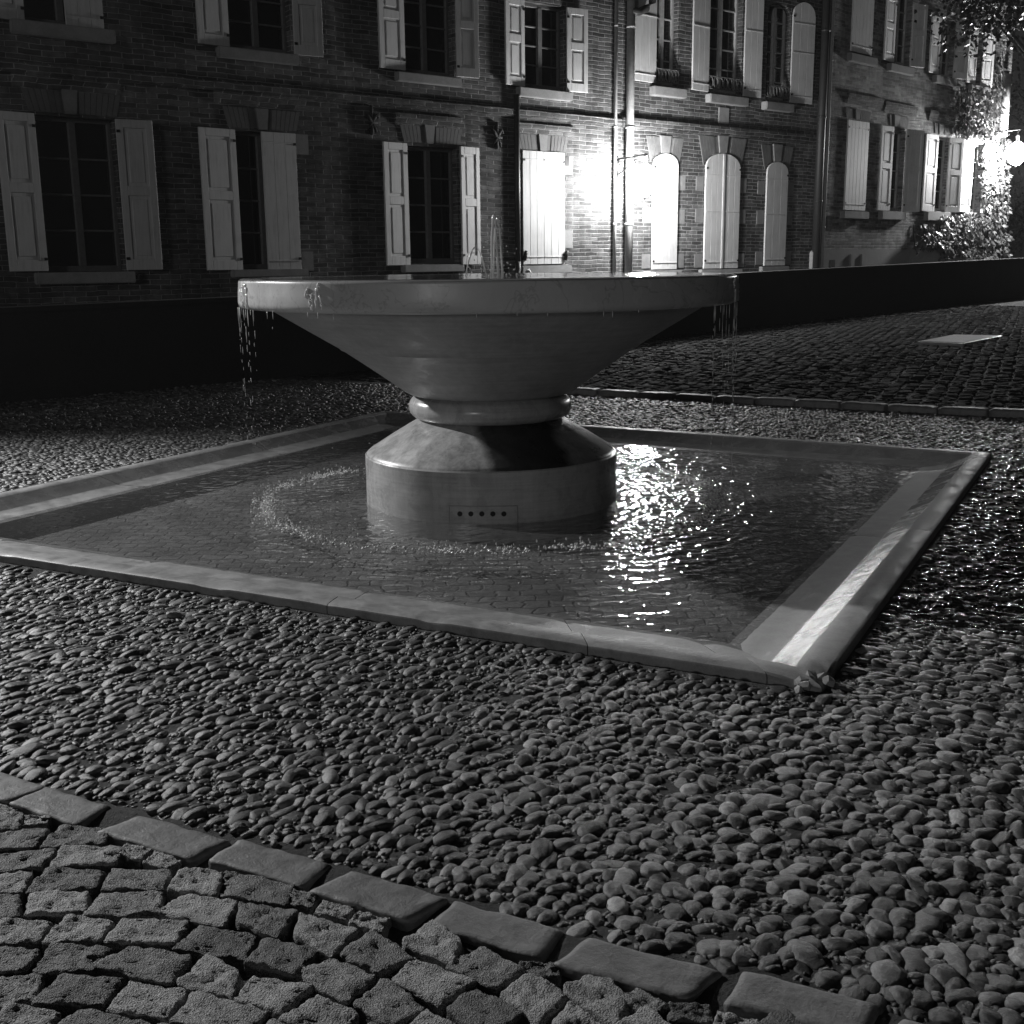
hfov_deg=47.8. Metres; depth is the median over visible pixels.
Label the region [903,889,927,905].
pebble
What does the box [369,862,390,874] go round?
pebble
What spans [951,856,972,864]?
pebble
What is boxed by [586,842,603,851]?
pebble
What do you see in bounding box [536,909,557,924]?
pebble
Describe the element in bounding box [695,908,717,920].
pebble
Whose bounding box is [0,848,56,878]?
granite sett
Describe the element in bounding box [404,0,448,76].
window
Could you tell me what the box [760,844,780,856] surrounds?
pebble
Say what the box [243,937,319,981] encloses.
granite sett
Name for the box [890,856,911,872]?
pebble
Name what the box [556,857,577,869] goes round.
pebble
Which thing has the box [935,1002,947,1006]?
pebble
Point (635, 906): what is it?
pebble
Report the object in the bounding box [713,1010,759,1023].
granite sett
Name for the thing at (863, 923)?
pebble
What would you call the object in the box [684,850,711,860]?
pebble
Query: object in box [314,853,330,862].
pebble
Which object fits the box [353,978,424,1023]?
granite sett
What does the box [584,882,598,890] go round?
pebble
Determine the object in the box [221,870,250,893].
granite sett
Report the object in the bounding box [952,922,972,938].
pebble
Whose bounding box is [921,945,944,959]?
pebble
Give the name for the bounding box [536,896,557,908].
pebble
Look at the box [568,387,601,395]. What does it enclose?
kerb stone
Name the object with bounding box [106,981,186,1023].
granite sett
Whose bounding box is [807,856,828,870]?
pebble
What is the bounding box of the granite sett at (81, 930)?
[42,914,114,953]
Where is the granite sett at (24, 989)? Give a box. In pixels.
[0,973,44,1010]
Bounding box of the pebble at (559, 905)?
[551,899,569,912]
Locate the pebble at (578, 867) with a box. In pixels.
[570,861,592,873]
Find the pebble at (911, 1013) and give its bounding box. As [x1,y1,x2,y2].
[905,1007,927,1021]
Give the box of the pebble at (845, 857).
[833,852,850,863]
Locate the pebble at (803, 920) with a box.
[791,915,815,927]
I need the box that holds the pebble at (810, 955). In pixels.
[787,939,825,969]
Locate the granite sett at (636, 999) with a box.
[622,988,668,1018]
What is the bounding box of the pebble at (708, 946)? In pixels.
[696,939,719,955]
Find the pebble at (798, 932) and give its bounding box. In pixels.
[784,925,811,941]
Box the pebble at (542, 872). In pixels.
[537,869,545,874]
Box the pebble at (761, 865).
[751,860,773,871]
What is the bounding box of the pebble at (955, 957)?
[938,943,970,975]
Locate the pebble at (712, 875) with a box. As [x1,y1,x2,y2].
[705,870,722,883]
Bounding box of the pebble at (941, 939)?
[937,935,950,941]
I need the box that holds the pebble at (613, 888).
[602,880,626,897]
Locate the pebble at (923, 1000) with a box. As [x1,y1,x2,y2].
[909,990,934,1010]
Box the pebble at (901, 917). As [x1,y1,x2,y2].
[889,907,914,928]
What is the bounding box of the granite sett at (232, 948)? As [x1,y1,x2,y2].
[171,925,258,971]
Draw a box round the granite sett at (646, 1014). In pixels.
[616,1005,669,1023]
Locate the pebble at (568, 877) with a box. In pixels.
[562,872,577,882]
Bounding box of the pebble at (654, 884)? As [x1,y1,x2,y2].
[646,879,664,889]
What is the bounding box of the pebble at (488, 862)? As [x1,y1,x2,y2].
[480,857,499,869]
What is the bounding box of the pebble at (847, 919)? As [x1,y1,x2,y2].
[840,912,856,925]
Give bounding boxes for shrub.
[913,223,956,255]
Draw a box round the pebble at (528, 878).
[516,870,539,888]
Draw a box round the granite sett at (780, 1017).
[755,1007,802,1023]
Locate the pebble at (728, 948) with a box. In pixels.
[718,940,739,958]
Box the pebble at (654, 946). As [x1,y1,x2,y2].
[639,939,666,954]
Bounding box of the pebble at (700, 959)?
[694,955,708,964]
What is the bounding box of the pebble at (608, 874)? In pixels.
[602,868,617,880]
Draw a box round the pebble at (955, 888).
[938,879,969,897]
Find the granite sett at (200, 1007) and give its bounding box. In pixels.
[169,991,268,1023]
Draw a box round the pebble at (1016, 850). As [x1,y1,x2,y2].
[1010,847,1023,854]
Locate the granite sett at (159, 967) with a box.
[93,946,193,987]
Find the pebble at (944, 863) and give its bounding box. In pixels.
[932,857,954,871]
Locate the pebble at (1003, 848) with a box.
[998,843,1013,855]
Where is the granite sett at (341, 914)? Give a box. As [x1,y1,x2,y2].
[313,900,354,925]
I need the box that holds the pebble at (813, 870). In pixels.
[804,865,819,878]
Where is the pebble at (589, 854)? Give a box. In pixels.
[581,851,600,858]
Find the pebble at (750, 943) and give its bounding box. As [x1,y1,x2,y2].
[743,939,755,948]
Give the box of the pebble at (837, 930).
[831,924,850,936]
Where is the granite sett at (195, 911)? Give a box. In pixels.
[158,894,237,932]
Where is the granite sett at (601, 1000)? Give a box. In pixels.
[563,974,630,1023]
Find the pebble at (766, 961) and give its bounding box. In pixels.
[757,954,780,971]
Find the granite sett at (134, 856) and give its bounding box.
[118,843,152,869]
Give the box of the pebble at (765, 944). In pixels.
[752,933,782,956]
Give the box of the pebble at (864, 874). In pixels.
[853,868,874,880]
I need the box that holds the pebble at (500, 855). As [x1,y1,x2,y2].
[495,851,507,860]
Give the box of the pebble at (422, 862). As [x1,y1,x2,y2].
[407,856,429,869]
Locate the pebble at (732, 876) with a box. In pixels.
[719,869,743,884]
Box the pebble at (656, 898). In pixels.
[651,893,665,906]
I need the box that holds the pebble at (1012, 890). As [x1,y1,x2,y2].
[1002,886,1021,896]
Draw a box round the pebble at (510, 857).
[504,851,517,862]
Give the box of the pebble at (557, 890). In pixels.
[545,882,573,896]
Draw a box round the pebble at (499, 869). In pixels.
[490,862,509,876]
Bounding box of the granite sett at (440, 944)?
[402,919,463,969]
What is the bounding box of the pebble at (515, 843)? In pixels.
[502,841,521,848]
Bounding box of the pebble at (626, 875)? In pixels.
[613,867,637,885]
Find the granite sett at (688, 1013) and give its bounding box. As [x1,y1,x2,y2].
[667,1001,713,1023]
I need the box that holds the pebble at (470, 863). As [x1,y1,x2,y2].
[460,858,479,868]
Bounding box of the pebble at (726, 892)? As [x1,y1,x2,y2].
[710,885,734,900]
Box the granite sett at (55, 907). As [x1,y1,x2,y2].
[23,889,91,925]
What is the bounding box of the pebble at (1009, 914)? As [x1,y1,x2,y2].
[1000,908,1020,920]
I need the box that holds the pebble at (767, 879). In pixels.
[760,876,772,881]
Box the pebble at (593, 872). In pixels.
[583,868,605,877]
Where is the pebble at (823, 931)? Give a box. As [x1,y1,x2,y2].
[810,923,830,937]
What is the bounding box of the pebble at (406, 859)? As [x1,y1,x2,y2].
[398,853,418,865]
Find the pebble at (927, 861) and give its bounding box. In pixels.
[917,856,934,866]
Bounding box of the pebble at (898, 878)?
[884,871,907,888]
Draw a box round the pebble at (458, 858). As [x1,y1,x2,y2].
[444,852,466,865]
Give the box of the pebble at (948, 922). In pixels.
[937,905,954,927]
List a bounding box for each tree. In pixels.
[914,0,1023,69]
[1002,178,1023,257]
[1003,17,1023,252]
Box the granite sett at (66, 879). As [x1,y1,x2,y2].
[25,866,106,902]
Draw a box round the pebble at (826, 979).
[814,970,843,988]
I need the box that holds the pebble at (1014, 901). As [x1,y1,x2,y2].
[1000,895,1023,908]
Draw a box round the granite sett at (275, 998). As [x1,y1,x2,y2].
[233,975,313,1021]
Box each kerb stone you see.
[0,772,45,805]
[8,787,109,826]
[97,816,230,867]
[208,840,330,891]
[310,871,447,931]
[434,901,562,964]
[554,938,721,1002]
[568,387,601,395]
[598,389,640,397]
[638,391,678,399]
[676,393,715,401]
[715,395,755,403]
[724,972,878,1023]
[755,397,796,405]
[794,399,842,408]
[841,401,887,410]
[887,404,938,413]
[898,1019,921,1023]
[938,406,988,415]
[988,407,1023,417]
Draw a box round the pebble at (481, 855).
[467,849,489,859]
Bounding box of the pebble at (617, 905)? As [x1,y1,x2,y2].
[607,896,628,915]
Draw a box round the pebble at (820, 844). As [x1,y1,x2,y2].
[811,838,839,851]
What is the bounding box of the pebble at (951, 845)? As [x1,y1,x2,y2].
[942,839,958,851]
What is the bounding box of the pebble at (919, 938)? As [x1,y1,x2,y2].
[906,931,928,944]
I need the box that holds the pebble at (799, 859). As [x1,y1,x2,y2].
[794,856,808,863]
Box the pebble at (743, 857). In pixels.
[737,851,752,863]
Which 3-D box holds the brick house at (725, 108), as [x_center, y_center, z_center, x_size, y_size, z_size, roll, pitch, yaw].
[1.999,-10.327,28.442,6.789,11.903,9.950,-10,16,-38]
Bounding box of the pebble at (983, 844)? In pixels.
[971,839,995,851]
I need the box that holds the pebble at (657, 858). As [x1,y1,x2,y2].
[645,854,667,862]
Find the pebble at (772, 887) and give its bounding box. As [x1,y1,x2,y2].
[764,881,782,894]
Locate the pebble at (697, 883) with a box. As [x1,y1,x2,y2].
[685,875,709,891]
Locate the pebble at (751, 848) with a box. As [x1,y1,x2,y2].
[737,843,760,854]
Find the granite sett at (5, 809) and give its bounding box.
[0,804,17,814]
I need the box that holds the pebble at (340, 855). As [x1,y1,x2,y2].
[331,848,351,861]
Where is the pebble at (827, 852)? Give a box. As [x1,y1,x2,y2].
[822,850,832,856]
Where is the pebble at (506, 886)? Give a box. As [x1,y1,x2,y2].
[498,881,514,892]
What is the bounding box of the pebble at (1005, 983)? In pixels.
[986,973,1016,993]
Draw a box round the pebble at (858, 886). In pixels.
[849,878,873,894]
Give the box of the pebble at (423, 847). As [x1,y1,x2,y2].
[405,842,430,853]
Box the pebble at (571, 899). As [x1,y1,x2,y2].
[560,893,579,905]
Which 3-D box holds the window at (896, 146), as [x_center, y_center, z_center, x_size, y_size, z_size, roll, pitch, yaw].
[9.871,-8.898,30.168,0.074,2.010,0.823,11,17,44]
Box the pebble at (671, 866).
[664,861,678,871]
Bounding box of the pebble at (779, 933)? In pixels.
[771,930,783,938]
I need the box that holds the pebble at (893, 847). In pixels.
[885,842,904,852]
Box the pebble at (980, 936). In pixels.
[974,931,992,942]
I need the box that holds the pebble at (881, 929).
[865,919,893,938]
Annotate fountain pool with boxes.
[0,411,990,692]
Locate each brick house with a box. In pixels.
[0,0,621,306]
[618,0,835,272]
[823,0,1014,267]
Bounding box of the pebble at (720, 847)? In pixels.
[712,843,729,853]
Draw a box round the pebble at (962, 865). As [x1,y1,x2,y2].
[953,859,976,877]
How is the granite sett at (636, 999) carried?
on the ground
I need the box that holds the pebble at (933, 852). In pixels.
[920,848,941,857]
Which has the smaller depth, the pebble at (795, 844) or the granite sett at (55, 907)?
the granite sett at (55, 907)
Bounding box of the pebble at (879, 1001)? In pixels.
[866,994,886,1014]
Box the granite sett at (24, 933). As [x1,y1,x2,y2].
[0,917,52,951]
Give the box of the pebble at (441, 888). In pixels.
[434,882,451,893]
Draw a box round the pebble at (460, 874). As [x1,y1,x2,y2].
[452,866,470,882]
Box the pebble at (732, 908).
[724,903,742,913]
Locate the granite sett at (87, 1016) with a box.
[58,1009,149,1023]
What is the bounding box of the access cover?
[917,334,1001,346]
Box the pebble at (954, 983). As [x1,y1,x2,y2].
[945,977,967,991]
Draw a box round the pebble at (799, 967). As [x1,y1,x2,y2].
[791,959,811,975]
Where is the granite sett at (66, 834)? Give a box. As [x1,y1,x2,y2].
[40,824,108,850]
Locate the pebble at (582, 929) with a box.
[566,921,591,936]
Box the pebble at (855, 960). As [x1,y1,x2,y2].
[840,956,863,967]
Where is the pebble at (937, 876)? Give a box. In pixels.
[929,868,949,879]
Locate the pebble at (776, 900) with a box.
[770,897,785,907]
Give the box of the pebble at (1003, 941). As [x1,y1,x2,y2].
[987,934,1013,948]
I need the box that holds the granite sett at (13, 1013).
[0,1002,61,1023]
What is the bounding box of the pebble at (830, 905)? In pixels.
[823,902,840,910]
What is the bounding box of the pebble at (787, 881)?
[771,874,798,889]
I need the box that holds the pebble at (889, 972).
[870,959,907,986]
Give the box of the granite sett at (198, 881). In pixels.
[167,867,222,900]
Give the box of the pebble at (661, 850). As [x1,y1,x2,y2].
[655,846,668,854]
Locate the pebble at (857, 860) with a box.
[850,857,865,863]
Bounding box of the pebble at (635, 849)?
[623,845,640,855]
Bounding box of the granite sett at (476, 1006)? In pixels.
[446,989,524,1023]
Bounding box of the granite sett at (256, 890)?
[220,874,295,908]
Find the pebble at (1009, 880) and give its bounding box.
[1005,877,1013,885]
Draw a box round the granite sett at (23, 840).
[0,828,49,853]
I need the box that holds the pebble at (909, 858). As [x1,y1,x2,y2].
[897,852,915,866]
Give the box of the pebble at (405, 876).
[397,869,415,884]
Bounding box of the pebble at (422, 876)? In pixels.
[409,871,430,883]
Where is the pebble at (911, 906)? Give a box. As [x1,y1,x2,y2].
[897,901,919,911]
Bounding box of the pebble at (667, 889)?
[661,882,684,897]
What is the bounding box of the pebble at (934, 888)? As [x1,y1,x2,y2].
[924,881,944,896]
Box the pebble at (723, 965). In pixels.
[710,956,737,973]
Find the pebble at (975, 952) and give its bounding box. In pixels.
[966,944,993,964]
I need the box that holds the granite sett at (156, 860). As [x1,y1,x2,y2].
[142,851,181,875]
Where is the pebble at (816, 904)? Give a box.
[808,897,825,911]
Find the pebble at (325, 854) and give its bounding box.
[319,850,333,858]
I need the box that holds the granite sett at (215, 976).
[176,954,243,999]
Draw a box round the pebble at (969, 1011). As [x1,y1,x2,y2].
[955,1000,974,1016]
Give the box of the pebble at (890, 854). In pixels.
[885,852,897,857]
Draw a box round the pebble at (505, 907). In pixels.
[499,901,513,915]
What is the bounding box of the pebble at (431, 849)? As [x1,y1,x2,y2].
[429,846,437,851]
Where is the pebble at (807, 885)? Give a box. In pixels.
[798,877,817,892]
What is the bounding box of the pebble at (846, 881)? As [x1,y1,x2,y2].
[835,876,855,887]
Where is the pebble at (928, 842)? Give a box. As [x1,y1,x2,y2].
[922,837,943,849]
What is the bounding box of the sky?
[1004,2,1023,256]
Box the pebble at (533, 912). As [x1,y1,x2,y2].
[526,906,546,920]
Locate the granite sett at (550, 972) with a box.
[519,961,561,986]
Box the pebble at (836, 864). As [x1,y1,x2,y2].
[828,859,845,870]
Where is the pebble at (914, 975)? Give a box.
[906,972,924,982]
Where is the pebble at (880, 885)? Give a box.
[868,877,896,895]
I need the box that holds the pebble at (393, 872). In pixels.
[381,865,405,878]
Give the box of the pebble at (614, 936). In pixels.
[607,929,623,942]
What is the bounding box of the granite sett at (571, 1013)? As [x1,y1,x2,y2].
[552,1000,599,1023]
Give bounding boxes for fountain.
[238,274,738,541]
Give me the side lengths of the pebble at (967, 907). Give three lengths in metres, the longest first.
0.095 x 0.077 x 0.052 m
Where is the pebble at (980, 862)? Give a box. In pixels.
[968,856,990,873]
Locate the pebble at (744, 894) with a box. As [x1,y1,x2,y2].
[734,888,757,900]
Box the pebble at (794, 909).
[780,904,799,914]
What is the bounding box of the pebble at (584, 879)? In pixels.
[575,873,593,886]
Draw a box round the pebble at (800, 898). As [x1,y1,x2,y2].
[783,889,810,908]
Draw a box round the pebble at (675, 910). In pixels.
[663,903,687,920]
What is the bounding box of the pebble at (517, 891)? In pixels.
[512,886,529,897]
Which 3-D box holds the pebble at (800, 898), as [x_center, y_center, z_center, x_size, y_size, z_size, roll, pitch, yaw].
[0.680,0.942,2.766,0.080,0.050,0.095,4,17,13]
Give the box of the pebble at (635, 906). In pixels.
[628,903,644,914]
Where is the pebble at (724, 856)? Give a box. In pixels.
[715,850,737,863]
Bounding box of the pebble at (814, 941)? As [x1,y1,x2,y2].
[799,935,822,951]
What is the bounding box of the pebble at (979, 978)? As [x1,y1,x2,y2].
[967,971,988,987]
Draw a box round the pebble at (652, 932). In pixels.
[639,925,665,939]
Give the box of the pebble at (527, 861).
[516,854,540,869]
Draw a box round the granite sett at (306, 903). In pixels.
[289,888,319,914]
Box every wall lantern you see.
[617,153,657,199]
[989,129,1023,168]
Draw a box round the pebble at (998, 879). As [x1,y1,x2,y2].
[984,873,1006,886]
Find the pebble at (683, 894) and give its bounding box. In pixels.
[673,886,693,901]
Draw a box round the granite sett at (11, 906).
[0,894,23,918]
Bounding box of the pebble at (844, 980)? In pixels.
[836,977,858,989]
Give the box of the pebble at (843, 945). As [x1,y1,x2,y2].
[821,937,857,953]
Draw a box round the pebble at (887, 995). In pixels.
[879,986,895,1001]
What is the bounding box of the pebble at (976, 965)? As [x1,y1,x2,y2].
[969,960,985,971]
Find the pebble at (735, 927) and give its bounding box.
[731,917,750,930]
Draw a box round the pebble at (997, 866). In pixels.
[986,858,1007,874]
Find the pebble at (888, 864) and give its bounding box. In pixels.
[878,858,899,872]
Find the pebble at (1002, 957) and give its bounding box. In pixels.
[994,954,1008,961]
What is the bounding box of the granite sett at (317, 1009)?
[278,994,359,1023]
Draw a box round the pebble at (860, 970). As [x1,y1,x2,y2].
[851,963,871,977]
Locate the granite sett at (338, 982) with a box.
[296,958,376,1007]
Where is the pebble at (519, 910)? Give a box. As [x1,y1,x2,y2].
[512,903,530,917]
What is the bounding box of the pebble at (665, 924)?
[657,919,676,929]
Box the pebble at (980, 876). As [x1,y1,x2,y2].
[975,873,983,879]
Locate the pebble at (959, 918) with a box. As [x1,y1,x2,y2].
[954,914,974,925]
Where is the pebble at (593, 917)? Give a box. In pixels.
[585,910,604,926]
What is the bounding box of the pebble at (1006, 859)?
[996,856,1011,863]
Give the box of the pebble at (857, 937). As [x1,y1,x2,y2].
[843,930,866,944]
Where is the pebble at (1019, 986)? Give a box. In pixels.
[1014,981,1023,992]
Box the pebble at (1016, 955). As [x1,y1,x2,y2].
[1007,947,1023,967]
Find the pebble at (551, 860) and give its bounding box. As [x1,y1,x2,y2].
[541,852,559,868]
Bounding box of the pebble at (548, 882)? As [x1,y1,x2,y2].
[535,879,559,891]
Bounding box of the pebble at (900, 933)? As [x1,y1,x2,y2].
[891,926,908,940]
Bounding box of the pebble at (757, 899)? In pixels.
[754,891,763,901]
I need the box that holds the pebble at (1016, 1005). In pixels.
[1004,996,1023,1013]
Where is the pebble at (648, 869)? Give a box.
[640,861,666,877]
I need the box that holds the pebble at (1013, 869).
[1007,863,1023,875]
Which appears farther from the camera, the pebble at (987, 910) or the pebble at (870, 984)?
the pebble at (987, 910)
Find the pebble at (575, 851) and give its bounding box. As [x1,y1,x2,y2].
[565,843,585,857]
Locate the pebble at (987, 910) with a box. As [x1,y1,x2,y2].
[976,903,1002,918]
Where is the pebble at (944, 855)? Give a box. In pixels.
[940,853,952,858]
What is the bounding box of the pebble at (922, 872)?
[906,867,928,879]
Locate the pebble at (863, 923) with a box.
[860,920,868,927]
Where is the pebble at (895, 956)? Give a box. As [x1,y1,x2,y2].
[881,945,904,967]
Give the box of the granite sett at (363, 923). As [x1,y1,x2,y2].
[348,910,391,937]
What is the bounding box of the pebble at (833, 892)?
[829,888,843,898]
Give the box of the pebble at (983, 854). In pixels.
[973,850,995,860]
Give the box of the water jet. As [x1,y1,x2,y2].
[459,213,524,277]
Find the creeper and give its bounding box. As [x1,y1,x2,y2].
[952,83,1006,143]
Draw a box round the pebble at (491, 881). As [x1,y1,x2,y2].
[475,873,504,889]
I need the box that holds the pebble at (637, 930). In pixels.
[635,924,648,933]
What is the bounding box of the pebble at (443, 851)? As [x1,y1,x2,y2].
[432,845,459,858]
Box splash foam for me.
[176,442,846,583]
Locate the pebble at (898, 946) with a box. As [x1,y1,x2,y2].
[888,942,907,951]
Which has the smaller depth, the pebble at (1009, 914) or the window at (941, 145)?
the pebble at (1009, 914)
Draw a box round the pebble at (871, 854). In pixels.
[861,849,882,859]
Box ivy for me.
[938,57,1013,261]
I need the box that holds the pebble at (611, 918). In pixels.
[604,912,616,921]
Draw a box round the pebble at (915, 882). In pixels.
[902,874,930,898]
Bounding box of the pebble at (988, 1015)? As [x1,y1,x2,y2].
[975,1006,1002,1023]
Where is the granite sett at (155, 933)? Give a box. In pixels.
[102,918,189,953]
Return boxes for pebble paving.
[0,378,1023,1023]
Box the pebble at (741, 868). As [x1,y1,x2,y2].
[733,862,752,873]
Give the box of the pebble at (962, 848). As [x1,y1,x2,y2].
[959,847,969,852]
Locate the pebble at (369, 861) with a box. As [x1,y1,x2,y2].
[360,858,377,865]
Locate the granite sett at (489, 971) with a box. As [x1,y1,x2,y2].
[446,946,526,998]
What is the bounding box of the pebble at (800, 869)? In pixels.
[779,863,810,876]
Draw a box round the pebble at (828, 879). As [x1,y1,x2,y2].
[821,874,840,888]
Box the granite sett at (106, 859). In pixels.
[50,845,125,875]
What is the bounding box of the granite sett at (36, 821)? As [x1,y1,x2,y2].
[21,815,52,829]
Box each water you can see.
[53,426,901,589]
[238,272,736,281]
[238,302,737,498]
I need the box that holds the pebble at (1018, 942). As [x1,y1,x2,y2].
[1008,938,1023,948]
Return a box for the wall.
[0,258,1023,402]
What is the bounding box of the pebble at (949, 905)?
[939,898,959,913]
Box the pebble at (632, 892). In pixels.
[623,884,643,899]
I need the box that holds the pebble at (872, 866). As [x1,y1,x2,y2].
[861,861,881,872]
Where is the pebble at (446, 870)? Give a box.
[439,863,456,878]
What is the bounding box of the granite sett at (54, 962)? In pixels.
[32,942,112,983]
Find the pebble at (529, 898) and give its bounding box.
[513,891,542,904]
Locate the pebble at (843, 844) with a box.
[834,839,851,851]
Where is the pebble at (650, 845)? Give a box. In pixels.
[639,839,662,851]
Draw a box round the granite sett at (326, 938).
[292,912,359,962]
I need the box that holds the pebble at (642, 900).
[632,896,650,905]
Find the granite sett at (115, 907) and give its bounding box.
[81,890,165,926]
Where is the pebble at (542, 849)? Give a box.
[528,838,553,861]
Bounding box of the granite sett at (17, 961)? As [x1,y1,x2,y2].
[0,946,41,976]
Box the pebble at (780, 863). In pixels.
[773,857,790,870]
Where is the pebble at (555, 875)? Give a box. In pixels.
[545,869,564,882]
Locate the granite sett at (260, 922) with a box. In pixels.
[234,901,298,942]
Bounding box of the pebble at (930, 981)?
[922,973,942,993]
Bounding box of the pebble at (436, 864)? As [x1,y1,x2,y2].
[428,860,441,868]
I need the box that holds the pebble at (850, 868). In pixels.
[841,863,860,873]
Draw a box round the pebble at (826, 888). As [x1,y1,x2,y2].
[819,884,834,892]
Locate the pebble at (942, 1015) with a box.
[928,1007,961,1023]
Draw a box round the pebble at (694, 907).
[682,900,702,917]
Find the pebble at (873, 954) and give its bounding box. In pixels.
[864,947,890,962]
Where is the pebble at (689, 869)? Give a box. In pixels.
[677,863,698,876]
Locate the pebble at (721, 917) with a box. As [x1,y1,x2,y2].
[712,910,738,925]
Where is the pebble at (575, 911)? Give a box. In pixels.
[564,905,588,919]
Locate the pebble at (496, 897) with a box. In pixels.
[488,892,503,902]
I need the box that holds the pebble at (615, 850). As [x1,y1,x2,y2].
[607,843,626,857]
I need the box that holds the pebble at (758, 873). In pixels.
[746,870,768,877]
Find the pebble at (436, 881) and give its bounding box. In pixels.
[428,876,451,887]
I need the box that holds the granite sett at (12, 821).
[0,811,23,832]
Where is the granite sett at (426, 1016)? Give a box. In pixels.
[410,1009,455,1023]
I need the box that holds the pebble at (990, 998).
[978,991,1005,1007]
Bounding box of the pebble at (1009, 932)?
[990,918,1016,937]
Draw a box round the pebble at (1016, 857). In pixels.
[1010,854,1023,861]
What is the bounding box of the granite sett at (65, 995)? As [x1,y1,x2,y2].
[31,973,126,1018]
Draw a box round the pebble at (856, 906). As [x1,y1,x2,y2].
[843,898,867,913]
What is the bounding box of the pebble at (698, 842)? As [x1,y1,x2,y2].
[692,838,709,850]
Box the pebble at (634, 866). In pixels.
[622,861,641,876]
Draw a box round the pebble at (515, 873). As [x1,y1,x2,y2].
[505,864,527,883]
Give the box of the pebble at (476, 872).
[470,866,489,882]
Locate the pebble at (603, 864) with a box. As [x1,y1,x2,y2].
[591,860,624,868]
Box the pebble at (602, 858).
[594,855,608,860]
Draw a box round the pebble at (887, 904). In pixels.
[871,897,898,912]
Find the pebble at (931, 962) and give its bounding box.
[925,957,944,967]
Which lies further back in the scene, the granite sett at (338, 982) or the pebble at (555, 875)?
the pebble at (555, 875)
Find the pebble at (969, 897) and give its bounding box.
[959,891,980,904]
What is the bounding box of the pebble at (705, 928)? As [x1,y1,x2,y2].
[690,923,722,933]
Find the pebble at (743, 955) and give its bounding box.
[731,945,756,965]
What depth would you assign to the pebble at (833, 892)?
2.79 m
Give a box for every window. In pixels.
[23,0,65,23]
[34,116,121,271]
[227,0,286,52]
[235,132,267,269]
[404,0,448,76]
[407,146,453,263]
[524,3,559,90]
[654,0,678,85]
[709,0,742,93]
[765,4,789,100]
[890,131,900,210]
[894,0,907,64]
[934,138,945,210]
[938,23,949,76]
[970,144,978,211]
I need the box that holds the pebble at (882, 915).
[868,908,892,926]
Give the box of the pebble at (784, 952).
[776,946,794,965]
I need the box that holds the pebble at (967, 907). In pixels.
[960,900,980,916]
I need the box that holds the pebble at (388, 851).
[378,847,393,858]
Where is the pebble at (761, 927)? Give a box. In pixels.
[753,921,778,934]
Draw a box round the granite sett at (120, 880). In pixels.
[101,868,171,899]
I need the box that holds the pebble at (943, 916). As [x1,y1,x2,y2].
[922,907,948,921]
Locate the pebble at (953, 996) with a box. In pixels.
[944,987,978,1003]
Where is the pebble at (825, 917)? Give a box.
[812,909,843,925]
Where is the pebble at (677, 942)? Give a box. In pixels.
[663,932,693,952]
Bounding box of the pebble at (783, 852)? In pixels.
[775,844,790,858]
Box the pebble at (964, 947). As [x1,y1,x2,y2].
[956,942,971,953]
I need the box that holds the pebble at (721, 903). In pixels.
[712,897,729,910]
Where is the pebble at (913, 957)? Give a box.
[900,947,929,973]
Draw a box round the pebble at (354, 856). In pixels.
[343,849,364,863]
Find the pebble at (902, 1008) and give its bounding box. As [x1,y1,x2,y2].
[893,1004,906,1016]
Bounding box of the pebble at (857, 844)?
[848,837,869,852]
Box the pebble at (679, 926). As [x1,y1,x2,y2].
[666,921,691,931]
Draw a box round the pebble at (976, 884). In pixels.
[969,881,982,888]
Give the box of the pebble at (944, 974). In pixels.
[930,963,961,984]
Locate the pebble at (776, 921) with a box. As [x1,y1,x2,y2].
[759,915,784,929]
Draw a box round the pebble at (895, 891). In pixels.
[885,884,905,899]
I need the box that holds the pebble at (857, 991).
[837,984,868,1000]
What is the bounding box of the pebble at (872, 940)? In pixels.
[866,934,882,945]
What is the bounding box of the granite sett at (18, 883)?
[0,871,33,903]
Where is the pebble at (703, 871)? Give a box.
[698,867,708,876]
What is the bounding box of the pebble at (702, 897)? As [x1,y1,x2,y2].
[693,891,711,904]
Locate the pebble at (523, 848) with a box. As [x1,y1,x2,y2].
[514,843,530,856]
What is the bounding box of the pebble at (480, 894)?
[473,888,488,901]
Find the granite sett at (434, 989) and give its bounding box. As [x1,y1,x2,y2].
[392,957,476,1016]
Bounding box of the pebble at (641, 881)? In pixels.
[637,878,647,884]
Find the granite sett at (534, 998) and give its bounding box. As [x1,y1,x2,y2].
[500,973,567,1023]
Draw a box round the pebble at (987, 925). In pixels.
[973,917,998,933]
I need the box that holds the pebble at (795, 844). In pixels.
[785,839,802,849]
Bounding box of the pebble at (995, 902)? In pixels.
[980,897,1004,908]
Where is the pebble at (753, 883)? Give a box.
[740,876,765,890]
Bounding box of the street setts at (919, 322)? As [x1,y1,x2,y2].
[295,304,1023,410]
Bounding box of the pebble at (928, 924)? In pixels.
[909,910,942,936]
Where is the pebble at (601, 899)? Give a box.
[588,893,609,907]
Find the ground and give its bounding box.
[0,257,1023,1023]
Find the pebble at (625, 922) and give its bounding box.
[614,915,643,930]
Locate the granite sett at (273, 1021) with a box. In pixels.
[266,1018,285,1023]
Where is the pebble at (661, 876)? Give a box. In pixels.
[648,872,669,882]
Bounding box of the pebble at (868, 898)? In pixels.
[845,894,873,902]
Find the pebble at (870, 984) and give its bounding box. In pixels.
[855,974,880,994]
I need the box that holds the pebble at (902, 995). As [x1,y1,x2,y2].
[889,985,912,1005]
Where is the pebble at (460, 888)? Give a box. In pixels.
[453,883,468,894]
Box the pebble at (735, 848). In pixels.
[733,845,739,852]
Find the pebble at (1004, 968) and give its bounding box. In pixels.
[992,963,1016,977]
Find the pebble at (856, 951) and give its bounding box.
[844,947,863,958]
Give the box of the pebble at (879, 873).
[873,869,886,876]
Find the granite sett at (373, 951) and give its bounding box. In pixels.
[339,929,414,982]

